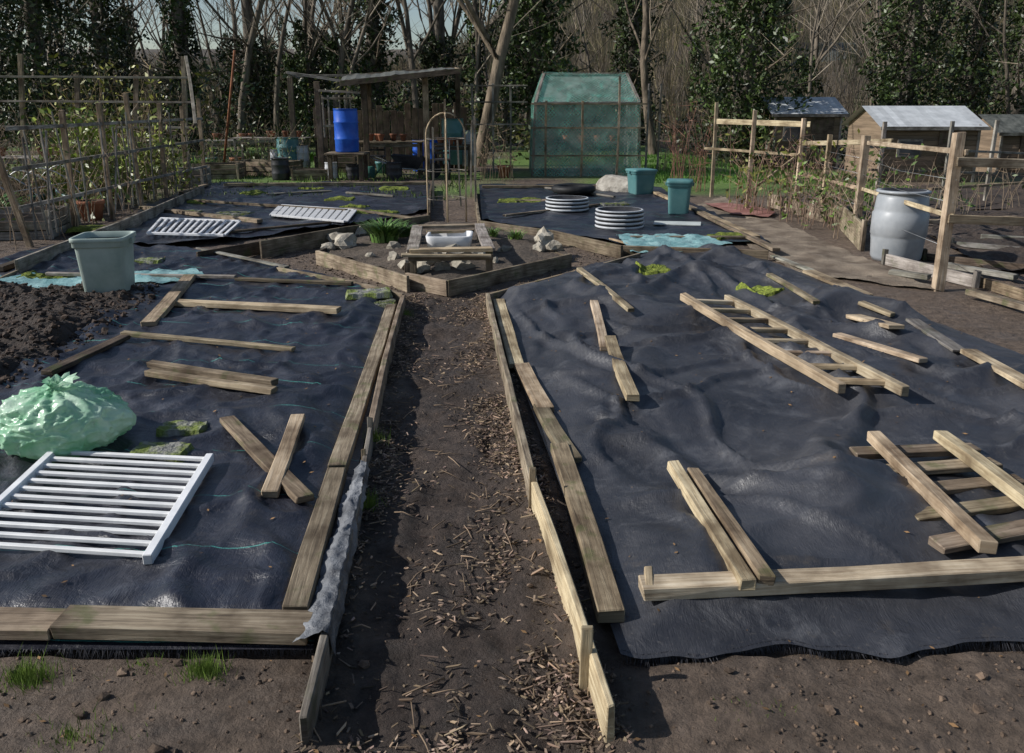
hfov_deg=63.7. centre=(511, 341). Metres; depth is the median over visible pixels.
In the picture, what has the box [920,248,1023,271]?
raised bed board
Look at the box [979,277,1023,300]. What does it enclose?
raised bed board
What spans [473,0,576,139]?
bare tree
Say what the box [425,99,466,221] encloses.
hoop obelisk
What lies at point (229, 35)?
bare tree
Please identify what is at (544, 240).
garden stones
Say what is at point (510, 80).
bare tree
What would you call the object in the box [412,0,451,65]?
bare tree
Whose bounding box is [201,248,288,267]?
timber plank
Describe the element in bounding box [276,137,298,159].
water butt
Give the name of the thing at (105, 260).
square bin
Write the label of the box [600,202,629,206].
mossy slab
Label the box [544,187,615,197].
timber plank
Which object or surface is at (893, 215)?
water barrel
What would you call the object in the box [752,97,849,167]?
garden shed
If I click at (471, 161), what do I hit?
garden stake
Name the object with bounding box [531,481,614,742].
bed edging board
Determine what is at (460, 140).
potting table
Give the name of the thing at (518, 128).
woodland shrubbery
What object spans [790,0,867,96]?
bare tree
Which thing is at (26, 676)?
grass tuft
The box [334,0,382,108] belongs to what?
bare tree
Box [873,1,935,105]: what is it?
bare tree
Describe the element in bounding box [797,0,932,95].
bare tree
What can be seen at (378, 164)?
plant pot
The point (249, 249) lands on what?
bed edging board
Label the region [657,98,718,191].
raspberry canes
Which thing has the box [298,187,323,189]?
mossy slab
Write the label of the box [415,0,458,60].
bare tree
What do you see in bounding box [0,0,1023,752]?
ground
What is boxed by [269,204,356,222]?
white slatted panel
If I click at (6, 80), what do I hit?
bare tree
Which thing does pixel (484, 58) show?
bare tree
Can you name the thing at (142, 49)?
bare tree
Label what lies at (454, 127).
water butt
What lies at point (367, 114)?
timber shelter
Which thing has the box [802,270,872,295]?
timber plank
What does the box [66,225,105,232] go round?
mossy slab
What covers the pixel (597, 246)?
bed edging board
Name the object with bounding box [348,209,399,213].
mossy slab
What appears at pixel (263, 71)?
ivy covered tree
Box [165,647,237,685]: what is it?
grass tuft
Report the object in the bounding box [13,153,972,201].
grass
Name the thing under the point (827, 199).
climbing rose shrub
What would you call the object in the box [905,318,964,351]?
timber plank
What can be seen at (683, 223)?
timber plank
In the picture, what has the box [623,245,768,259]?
bed edging board
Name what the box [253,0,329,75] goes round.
bare tree
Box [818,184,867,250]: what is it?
raised bed board
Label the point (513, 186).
timber plank
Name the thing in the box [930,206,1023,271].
dark soil plot
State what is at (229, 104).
rusty pole
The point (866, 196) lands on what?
climbing rose shrub
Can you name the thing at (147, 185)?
laurel shrub
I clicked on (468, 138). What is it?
water butt
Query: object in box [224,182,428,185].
timber plank
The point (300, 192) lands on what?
timber plank
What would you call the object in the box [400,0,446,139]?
bare tree
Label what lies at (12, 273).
bed edging board
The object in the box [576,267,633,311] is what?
timber plank
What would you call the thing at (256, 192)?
mossy slab
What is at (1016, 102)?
ivy covered tree
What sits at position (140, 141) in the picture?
potting table
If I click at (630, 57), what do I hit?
ivy covered tree
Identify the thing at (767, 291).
mossy slab
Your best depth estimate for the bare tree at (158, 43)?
47.55 m
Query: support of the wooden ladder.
on the weed membrane at (845, 507)
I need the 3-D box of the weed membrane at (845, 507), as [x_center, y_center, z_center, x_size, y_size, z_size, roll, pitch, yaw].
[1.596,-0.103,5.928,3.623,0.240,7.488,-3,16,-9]
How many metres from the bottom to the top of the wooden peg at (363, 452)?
0.174 m
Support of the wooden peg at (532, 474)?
on the ground at (954, 306)
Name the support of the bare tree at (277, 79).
on the ground at (954, 306)
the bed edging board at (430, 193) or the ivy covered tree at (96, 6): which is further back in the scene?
the ivy covered tree at (96, 6)
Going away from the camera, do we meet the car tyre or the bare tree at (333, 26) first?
the car tyre
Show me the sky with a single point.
(414, 17)
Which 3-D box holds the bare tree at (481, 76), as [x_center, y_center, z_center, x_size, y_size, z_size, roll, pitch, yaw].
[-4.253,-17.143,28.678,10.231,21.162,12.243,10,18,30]
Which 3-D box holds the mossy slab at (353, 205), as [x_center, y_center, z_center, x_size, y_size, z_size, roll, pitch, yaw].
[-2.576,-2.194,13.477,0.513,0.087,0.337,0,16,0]
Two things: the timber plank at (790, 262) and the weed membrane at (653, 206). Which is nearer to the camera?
the timber plank at (790, 262)
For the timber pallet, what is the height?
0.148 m
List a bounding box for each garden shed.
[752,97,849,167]
[841,106,990,181]
[975,114,1023,172]
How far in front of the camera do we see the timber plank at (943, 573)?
2.77 m
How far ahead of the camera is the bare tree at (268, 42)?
56.16 m
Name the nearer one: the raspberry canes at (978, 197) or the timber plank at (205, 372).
the timber plank at (205, 372)
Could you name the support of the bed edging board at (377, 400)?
on the ground at (954, 306)
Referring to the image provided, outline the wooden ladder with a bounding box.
[680,292,909,396]
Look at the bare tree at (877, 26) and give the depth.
38.23 m
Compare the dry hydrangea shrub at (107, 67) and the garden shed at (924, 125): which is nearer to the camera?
the dry hydrangea shrub at (107, 67)
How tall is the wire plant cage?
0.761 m
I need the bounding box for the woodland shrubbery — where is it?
[0,52,996,167]
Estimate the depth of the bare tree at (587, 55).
37.25 m
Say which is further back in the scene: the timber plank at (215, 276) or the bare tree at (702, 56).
the bare tree at (702, 56)
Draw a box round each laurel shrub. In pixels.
[23,101,142,210]
[76,104,214,200]
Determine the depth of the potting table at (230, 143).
23.18 m
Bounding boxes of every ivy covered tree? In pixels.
[0,0,74,148]
[0,0,152,145]
[45,0,158,135]
[120,0,247,151]
[191,0,294,145]
[257,0,348,142]
[305,0,412,148]
[397,0,495,133]
[484,0,602,149]
[579,0,671,144]
[663,0,826,169]
[841,0,975,152]
[924,0,1021,114]
[957,0,1023,113]
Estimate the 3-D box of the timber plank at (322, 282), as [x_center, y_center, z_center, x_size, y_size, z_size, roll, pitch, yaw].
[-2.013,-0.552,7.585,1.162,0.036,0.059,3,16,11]
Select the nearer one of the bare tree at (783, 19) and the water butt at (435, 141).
the water butt at (435, 141)
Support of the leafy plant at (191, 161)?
on the ground at (954, 306)
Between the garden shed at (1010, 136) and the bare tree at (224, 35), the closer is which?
the garden shed at (1010, 136)
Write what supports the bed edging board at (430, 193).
on the ground at (954, 306)
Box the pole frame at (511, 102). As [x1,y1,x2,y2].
[465,83,662,171]
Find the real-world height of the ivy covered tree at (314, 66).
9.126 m
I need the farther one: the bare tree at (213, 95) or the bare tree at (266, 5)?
the bare tree at (266, 5)
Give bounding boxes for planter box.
[155,166,211,188]
[191,161,246,178]
[227,158,302,175]
[291,167,328,180]
[314,155,356,172]
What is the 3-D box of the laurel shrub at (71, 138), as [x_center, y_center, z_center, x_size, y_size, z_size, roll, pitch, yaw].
[-7.146,-3.136,13.850,1.824,1.797,2.183,0,16,0]
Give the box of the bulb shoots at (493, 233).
[487,226,503,236]
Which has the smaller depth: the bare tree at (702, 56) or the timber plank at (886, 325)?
the timber plank at (886, 325)
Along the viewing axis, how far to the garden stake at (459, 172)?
13.95 m
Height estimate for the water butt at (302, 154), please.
0.550 m
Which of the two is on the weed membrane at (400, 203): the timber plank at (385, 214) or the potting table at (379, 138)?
the timber plank at (385, 214)
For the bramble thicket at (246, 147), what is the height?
1.669 m
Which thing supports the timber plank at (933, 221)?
on the dark soil plot at (971, 233)
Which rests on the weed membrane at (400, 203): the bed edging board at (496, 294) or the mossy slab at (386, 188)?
the mossy slab at (386, 188)
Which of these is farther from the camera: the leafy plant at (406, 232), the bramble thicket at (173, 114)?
the bramble thicket at (173, 114)
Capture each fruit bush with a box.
[465,118,521,182]
[645,102,741,172]
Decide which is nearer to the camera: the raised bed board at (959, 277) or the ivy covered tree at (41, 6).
the raised bed board at (959, 277)
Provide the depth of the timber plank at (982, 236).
10.38 m
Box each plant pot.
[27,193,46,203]
[76,199,104,221]
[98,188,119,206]
[205,157,216,161]
[375,161,384,173]
[497,165,510,177]
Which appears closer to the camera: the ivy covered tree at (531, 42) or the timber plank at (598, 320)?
the timber plank at (598, 320)
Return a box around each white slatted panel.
[0,450,213,564]
[146,217,240,236]
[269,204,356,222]
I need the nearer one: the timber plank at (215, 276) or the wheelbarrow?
the timber plank at (215, 276)
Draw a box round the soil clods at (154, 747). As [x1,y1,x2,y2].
[0,237,1021,752]
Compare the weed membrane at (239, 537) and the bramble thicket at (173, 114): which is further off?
the bramble thicket at (173, 114)
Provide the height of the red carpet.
0.034 m
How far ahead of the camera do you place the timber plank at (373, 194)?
15.14 m
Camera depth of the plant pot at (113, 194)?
13.97 m
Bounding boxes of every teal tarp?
[0,268,202,287]
[616,233,730,252]
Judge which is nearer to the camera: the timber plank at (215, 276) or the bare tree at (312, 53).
the timber plank at (215, 276)
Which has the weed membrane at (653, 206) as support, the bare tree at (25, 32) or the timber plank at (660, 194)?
the timber plank at (660, 194)
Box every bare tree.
[0,23,19,138]
[17,0,59,109]
[26,0,72,145]
[51,0,166,116]
[70,0,156,128]
[88,0,144,73]
[110,0,142,125]
[111,0,149,142]
[112,0,149,45]
[126,1,200,97]
[130,0,193,118]
[130,0,239,76]
[132,0,275,130]
[135,1,228,130]
[156,0,281,145]
[190,0,275,85]
[194,0,232,84]
[196,0,277,143]
[205,0,263,149]
[210,0,293,147]
[225,0,287,94]
[234,0,283,92]
[253,0,283,78]
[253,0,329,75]
[271,0,290,73]
[274,0,347,139]
[275,0,366,109]
[286,0,365,117]
[289,0,314,146]
[310,0,427,69]
[319,0,359,124]
[323,0,346,89]
[329,0,440,108]
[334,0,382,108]
[386,0,419,102]
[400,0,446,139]
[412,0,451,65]
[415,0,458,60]
[416,0,433,34]
[416,0,478,111]
[444,1,487,100]
[457,0,518,166]
[459,0,494,146]
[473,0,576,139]
[481,4,507,91]
[486,0,501,24]
[497,26,522,142]
[501,0,523,147]
[542,0,608,133]
[555,0,649,140]
[624,0,673,154]
[651,0,765,152]
[674,0,715,97]
[689,0,792,153]
[717,0,726,88]
[775,0,797,52]
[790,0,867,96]
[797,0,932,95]
[819,0,888,105]
[836,0,934,105]
[837,0,899,72]
[860,0,888,71]
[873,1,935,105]
[893,0,964,105]
[939,1,1000,105]
[956,0,1023,113]
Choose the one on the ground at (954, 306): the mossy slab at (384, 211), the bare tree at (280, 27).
the bare tree at (280, 27)
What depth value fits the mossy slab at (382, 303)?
6.92 m
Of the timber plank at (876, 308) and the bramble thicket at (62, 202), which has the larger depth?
the bramble thicket at (62, 202)
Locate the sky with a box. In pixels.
[2,0,500,48]
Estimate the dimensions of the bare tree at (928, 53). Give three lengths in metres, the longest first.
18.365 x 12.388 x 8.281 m
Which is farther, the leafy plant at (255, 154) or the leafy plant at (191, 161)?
the leafy plant at (255, 154)
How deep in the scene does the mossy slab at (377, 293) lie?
7.01 m
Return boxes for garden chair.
[370,137,385,174]
[430,140,450,179]
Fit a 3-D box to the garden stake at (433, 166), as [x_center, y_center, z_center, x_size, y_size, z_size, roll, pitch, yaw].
[-1.335,-2.933,13.938,0.056,1.306,0.034,0,16,0]
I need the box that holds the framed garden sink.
[401,223,494,273]
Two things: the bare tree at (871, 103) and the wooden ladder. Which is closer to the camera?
the wooden ladder
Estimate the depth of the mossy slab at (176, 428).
4.13 m
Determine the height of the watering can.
0.392 m
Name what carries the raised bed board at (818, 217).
on the ground at (954, 306)
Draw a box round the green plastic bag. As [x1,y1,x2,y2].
[0,372,136,461]
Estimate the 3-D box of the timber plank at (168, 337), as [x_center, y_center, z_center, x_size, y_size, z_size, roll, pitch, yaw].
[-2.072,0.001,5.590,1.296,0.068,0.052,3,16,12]
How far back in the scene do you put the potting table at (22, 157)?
15.41 m
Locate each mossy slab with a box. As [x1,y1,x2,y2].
[16,270,74,278]
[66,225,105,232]
[129,441,194,462]
[134,257,165,263]
[156,420,207,436]
[186,199,205,203]
[215,211,254,215]
[239,190,266,194]
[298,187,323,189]
[324,196,354,200]
[340,203,369,207]
[345,287,392,299]
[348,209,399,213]
[374,298,396,307]
[379,186,408,190]
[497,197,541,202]
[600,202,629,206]
[635,261,670,274]
[707,232,743,239]
[736,282,784,296]
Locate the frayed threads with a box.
[0,636,1023,668]
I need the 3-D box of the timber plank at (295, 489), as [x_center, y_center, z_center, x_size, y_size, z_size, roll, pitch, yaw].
[-1.149,0.524,3.789,0.080,0.064,1.025,-11,19,-34]
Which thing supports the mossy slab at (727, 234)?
on the weed membrane at (653, 206)
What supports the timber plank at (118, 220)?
on the weed membrane at (400, 203)
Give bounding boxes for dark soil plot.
[902,183,1023,209]
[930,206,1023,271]
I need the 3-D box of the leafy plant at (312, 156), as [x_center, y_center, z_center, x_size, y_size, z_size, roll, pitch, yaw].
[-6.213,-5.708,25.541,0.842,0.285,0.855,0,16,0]
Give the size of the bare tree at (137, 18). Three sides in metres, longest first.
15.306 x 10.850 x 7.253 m
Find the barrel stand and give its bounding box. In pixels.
[324,151,369,180]
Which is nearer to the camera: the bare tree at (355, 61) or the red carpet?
the red carpet
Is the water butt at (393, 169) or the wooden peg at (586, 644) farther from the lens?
the water butt at (393, 169)
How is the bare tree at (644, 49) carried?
on the ground at (954, 306)
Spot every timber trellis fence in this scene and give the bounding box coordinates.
[0,54,196,179]
[0,93,207,247]
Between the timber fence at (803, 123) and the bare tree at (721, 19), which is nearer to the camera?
the timber fence at (803, 123)
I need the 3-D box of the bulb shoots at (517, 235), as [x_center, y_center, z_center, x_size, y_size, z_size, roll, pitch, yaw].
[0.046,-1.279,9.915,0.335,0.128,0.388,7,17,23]
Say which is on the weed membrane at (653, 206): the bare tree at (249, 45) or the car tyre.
the car tyre
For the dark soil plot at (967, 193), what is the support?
on the ground at (954, 306)
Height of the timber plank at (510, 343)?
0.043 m
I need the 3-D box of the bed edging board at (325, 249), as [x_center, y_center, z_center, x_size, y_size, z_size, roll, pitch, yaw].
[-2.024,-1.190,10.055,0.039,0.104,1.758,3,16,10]
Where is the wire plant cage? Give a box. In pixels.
[0,164,121,211]
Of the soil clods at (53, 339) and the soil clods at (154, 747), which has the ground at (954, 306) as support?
the soil clods at (154, 747)
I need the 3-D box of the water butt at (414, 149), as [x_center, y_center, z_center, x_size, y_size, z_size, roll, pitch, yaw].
[-2.403,-4.825,21.501,0.372,0.800,0.372,0,16,0]
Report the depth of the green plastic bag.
3.83 m
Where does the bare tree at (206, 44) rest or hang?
on the ground at (954, 306)
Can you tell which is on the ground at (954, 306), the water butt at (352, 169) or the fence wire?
the water butt at (352, 169)
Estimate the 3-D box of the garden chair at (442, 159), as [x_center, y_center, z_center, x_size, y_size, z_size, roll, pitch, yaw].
[-1.656,-4.205,19.141,0.440,0.900,0.440,0,16,0]
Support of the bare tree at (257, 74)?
on the ground at (954, 306)
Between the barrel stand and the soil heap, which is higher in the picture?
the barrel stand
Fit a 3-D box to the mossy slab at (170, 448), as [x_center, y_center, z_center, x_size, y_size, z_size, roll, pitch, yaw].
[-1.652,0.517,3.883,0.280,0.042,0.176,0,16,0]
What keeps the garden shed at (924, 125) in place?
on the ground at (954, 306)
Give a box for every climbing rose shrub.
[710,115,884,215]
[751,138,923,229]
[823,154,910,238]
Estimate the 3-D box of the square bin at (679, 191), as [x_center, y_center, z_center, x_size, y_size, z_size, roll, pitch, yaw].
[2.562,-2.219,12.640,0.433,0.525,0.399,3,16,11]
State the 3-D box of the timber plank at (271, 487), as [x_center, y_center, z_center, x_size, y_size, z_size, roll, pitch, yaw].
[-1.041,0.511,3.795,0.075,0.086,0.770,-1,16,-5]
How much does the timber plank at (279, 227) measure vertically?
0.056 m
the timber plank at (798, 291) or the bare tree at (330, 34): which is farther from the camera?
the bare tree at (330, 34)
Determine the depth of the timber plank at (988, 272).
8.19 m
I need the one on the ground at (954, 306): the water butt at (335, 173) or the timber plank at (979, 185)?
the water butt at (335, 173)
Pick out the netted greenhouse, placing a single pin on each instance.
(613, 129)
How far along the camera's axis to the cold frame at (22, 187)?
12.96 m
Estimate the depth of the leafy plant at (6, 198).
12.10 m
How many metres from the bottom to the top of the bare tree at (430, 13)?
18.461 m
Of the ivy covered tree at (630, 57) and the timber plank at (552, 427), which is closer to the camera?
the timber plank at (552, 427)
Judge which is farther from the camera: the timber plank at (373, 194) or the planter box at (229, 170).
the planter box at (229, 170)
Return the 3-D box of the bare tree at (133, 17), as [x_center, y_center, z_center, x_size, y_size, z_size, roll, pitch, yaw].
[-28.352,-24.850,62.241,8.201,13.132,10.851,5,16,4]
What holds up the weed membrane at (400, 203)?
on the ground at (954, 306)
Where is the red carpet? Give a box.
[705,203,774,216]
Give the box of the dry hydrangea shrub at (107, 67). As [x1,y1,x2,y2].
[25,53,203,172]
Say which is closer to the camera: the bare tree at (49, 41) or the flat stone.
the flat stone
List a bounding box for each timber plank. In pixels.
[0,260,14,270]
[0,607,65,639]
[41,334,130,374]
[45,272,236,278]
[50,605,312,644]
[90,213,136,231]
[120,330,295,351]
[139,206,262,222]
[140,274,195,326]
[144,369,276,393]
[146,360,278,385]
[174,299,340,313]
[178,184,208,193]
[186,199,347,211]
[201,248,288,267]
[209,221,331,233]
[219,415,313,503]
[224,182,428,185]
[234,277,353,285]
[261,414,304,497]
[268,190,331,194]
[282,467,346,609]
[328,304,396,472]
[345,191,394,196]
[346,207,411,217]
[482,185,595,187]
[493,299,523,368]
[503,204,599,216]
[514,363,553,411]
[515,199,545,200]
[533,404,581,462]
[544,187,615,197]
[550,443,624,622]
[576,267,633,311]
[590,300,607,350]
[604,335,639,401]
[609,238,623,243]
[630,235,745,238]
[638,556,1023,600]
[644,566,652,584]
[652,191,759,237]
[653,221,701,225]
[667,460,755,590]
[687,467,775,585]
[689,205,779,251]
[766,273,819,303]
[770,255,814,269]
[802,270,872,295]
[833,333,927,362]
[846,314,904,328]
[858,301,895,316]
[888,269,931,279]
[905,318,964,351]
[928,181,1023,189]
[929,215,1018,223]
[948,262,1018,279]
[960,349,1023,388]
[965,288,1023,310]
[980,234,1023,238]
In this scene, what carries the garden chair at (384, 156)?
on the ground at (954, 306)
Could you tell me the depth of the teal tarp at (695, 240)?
9.96 m
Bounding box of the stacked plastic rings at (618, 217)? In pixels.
[595,206,643,229]
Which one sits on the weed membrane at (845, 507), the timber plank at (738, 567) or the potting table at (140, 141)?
the timber plank at (738, 567)
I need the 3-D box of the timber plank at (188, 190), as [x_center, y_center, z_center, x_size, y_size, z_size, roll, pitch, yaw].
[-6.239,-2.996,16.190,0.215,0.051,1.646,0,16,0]
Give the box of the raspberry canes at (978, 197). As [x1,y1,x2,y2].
[882,152,1023,210]
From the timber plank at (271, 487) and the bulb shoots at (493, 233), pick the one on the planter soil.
the bulb shoots at (493, 233)
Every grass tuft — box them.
[0,645,72,699]
[27,697,155,752]
[91,647,167,682]
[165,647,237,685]
[345,485,386,512]
[358,425,390,447]
[402,308,413,316]
[713,695,796,720]
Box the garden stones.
[320,226,563,273]
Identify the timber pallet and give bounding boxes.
[849,430,1023,553]
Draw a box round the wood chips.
[291,292,633,752]
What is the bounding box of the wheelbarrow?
[370,154,440,177]
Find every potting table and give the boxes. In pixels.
[0,147,82,185]
[88,133,168,160]
[204,133,269,159]
[230,131,310,167]
[357,133,423,176]
[434,137,469,175]
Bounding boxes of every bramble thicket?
[0,93,133,206]
[0,95,207,182]
[0,135,144,250]
[167,110,316,171]
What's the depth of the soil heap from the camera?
6.21 m
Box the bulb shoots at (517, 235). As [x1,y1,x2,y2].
[503,227,527,239]
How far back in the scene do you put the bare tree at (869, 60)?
56.91 m
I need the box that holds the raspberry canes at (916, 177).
[840,156,978,217]
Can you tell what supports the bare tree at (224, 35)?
on the ground at (954, 306)
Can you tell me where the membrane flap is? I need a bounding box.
[292,460,369,654]
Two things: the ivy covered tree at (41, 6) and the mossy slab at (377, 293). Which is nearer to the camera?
the mossy slab at (377, 293)
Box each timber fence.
[704,102,893,207]
[853,132,1023,291]
[868,120,1023,204]
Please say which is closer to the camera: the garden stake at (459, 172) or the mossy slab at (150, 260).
the mossy slab at (150, 260)
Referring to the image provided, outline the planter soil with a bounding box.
[326,221,567,279]
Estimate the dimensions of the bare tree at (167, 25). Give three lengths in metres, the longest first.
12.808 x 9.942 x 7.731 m
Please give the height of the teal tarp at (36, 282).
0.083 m
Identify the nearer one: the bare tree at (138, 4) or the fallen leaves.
the fallen leaves
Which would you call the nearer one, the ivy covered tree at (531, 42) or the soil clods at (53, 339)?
the soil clods at (53, 339)
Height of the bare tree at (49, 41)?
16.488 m
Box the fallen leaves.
[4,245,1008,752]
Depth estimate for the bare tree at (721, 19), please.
50.24 m
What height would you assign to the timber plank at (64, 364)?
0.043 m
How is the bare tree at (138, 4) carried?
on the ground at (954, 306)
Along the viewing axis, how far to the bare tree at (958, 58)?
44.79 m
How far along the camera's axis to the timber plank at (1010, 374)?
4.95 m
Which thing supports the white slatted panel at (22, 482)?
on the weed membrane at (239, 537)
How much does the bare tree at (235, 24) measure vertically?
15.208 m
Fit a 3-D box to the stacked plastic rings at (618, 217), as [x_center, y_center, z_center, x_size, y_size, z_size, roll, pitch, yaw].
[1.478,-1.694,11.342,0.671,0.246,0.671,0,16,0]
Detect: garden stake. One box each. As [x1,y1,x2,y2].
[432,128,433,205]
[456,140,461,205]
[470,120,472,196]
[473,116,476,210]
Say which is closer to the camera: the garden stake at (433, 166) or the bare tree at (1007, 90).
the garden stake at (433, 166)
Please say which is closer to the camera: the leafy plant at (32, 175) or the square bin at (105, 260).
the square bin at (105, 260)
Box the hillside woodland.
[0,0,1023,140]
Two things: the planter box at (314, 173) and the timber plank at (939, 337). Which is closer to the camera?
the timber plank at (939, 337)
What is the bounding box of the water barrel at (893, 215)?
[870,188,931,260]
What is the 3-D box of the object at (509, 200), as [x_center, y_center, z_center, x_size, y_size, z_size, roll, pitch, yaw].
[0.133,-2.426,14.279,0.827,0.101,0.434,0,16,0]
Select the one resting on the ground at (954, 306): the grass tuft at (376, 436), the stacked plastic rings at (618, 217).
the grass tuft at (376, 436)
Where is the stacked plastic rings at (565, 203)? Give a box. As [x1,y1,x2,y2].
[545,195,588,211]
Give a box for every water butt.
[270,149,277,158]
[271,157,289,179]
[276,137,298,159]
[296,145,308,167]
[324,162,337,179]
[346,164,358,179]
[386,162,401,179]
[412,140,424,171]
[430,139,439,164]
[441,118,462,164]
[462,130,476,165]
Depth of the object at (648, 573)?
2.79 m
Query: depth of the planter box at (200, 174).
17.08 m
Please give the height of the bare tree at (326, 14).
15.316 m
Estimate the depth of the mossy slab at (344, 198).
14.62 m
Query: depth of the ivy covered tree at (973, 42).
33.72 m
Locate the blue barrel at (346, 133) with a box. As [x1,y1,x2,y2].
[333,109,358,152]
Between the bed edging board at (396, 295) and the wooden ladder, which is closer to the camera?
the wooden ladder
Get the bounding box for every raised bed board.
[767,190,827,221]
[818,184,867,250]
[881,249,981,287]
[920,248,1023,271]
[951,237,1018,249]
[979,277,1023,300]
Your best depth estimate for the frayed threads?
2.58 m
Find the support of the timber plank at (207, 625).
on the weed membrane at (239, 537)
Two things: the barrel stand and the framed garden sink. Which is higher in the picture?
the barrel stand
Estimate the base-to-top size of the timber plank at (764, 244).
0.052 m
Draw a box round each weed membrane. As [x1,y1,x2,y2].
[0,244,397,649]
[123,181,430,243]
[479,183,765,242]
[492,243,1023,658]
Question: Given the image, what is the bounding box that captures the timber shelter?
[286,67,467,177]
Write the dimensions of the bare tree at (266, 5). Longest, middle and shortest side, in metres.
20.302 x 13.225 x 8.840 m
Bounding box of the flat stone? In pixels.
[596,175,627,191]
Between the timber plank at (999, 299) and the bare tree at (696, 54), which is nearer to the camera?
the timber plank at (999, 299)
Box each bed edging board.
[0,270,18,277]
[14,186,204,272]
[196,241,259,256]
[259,215,429,258]
[276,267,403,302]
[299,427,372,744]
[315,234,360,254]
[315,250,409,292]
[369,294,405,437]
[405,253,571,296]
[429,184,431,221]
[476,201,622,257]
[486,293,537,500]
[490,253,640,303]
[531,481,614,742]
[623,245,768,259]
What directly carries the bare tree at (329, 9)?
on the ground at (954, 306)
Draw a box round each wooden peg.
[361,449,365,459]
[367,417,372,430]
[404,263,409,272]
[529,467,535,508]
[579,625,593,690]
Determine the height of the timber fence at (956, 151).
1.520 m
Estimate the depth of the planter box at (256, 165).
20.17 m
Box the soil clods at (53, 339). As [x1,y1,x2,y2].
[0,280,159,387]
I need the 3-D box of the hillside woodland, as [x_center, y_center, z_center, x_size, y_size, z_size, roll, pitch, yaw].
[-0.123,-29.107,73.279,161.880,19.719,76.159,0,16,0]
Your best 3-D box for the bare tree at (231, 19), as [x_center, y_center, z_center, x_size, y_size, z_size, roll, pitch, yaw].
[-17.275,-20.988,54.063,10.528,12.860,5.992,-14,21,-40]
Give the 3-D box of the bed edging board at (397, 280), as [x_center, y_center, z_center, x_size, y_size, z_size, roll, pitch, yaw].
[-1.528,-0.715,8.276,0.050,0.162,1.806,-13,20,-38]
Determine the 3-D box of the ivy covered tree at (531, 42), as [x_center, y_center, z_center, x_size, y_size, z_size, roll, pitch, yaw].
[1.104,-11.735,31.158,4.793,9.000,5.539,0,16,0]
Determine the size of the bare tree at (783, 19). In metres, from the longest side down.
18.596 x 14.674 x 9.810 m
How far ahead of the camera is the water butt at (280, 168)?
18.98 m
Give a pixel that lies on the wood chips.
(554, 698)
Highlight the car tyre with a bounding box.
[551,183,595,194]
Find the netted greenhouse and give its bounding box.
[529,72,647,176]
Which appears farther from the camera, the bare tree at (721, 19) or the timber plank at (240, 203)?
the bare tree at (721, 19)
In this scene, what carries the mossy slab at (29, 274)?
on the teal tarp at (36, 282)
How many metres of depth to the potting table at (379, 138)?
19.74 m
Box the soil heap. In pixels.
[0,281,138,374]
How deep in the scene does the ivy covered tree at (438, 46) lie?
35.56 m
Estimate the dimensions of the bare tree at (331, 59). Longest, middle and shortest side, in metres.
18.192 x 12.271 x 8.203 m
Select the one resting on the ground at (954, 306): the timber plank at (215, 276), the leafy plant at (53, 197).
the leafy plant at (53, 197)
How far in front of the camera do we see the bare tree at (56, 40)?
29.66 m
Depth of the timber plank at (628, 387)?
4.82 m
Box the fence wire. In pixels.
[802,146,945,243]
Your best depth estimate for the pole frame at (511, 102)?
21.17 m
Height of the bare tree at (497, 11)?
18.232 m
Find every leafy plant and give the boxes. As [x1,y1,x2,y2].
[0,192,34,206]
[11,172,63,192]
[33,187,83,205]
[43,195,106,217]
[178,157,212,165]
[239,150,261,159]
[310,151,315,161]
[357,217,409,242]
[393,222,416,237]
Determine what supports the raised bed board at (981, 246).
on the dark soil plot at (971, 233)
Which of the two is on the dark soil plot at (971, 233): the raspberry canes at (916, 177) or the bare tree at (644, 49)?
the raspberry canes at (916, 177)
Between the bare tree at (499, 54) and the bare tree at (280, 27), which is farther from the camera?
the bare tree at (280, 27)
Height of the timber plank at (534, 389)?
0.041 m
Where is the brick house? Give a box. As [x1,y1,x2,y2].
[770,29,867,61]
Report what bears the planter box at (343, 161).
on the ground at (954, 306)
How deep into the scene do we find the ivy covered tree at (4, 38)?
25.91 m
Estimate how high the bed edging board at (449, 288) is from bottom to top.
0.154 m
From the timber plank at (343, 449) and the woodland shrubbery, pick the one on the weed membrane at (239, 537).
the timber plank at (343, 449)
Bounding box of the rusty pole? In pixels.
[223,50,235,161]
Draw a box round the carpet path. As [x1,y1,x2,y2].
[697,196,938,289]
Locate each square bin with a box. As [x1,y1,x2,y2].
[69,231,135,292]
[625,168,657,194]
[665,178,693,214]
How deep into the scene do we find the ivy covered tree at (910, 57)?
31.74 m
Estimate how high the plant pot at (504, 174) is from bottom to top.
0.300 m
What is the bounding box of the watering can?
[368,163,384,177]
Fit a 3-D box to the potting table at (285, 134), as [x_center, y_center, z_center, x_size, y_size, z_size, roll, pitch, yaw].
[-6.518,-5.198,22.437,2.011,1.013,0.737,0,16,0]
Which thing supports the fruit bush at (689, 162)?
on the ground at (954, 306)
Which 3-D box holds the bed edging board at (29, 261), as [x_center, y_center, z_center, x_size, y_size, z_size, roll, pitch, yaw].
[-5.308,-1.769,11.868,0.121,0.205,7.866,-2,16,-7]
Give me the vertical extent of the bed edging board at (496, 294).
0.124 m
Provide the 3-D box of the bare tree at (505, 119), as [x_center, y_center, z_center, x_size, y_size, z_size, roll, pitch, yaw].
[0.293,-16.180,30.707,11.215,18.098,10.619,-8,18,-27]
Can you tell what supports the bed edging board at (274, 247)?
on the ground at (954, 306)
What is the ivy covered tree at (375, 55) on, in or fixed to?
on the ground at (954, 306)
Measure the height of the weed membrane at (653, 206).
0.074 m

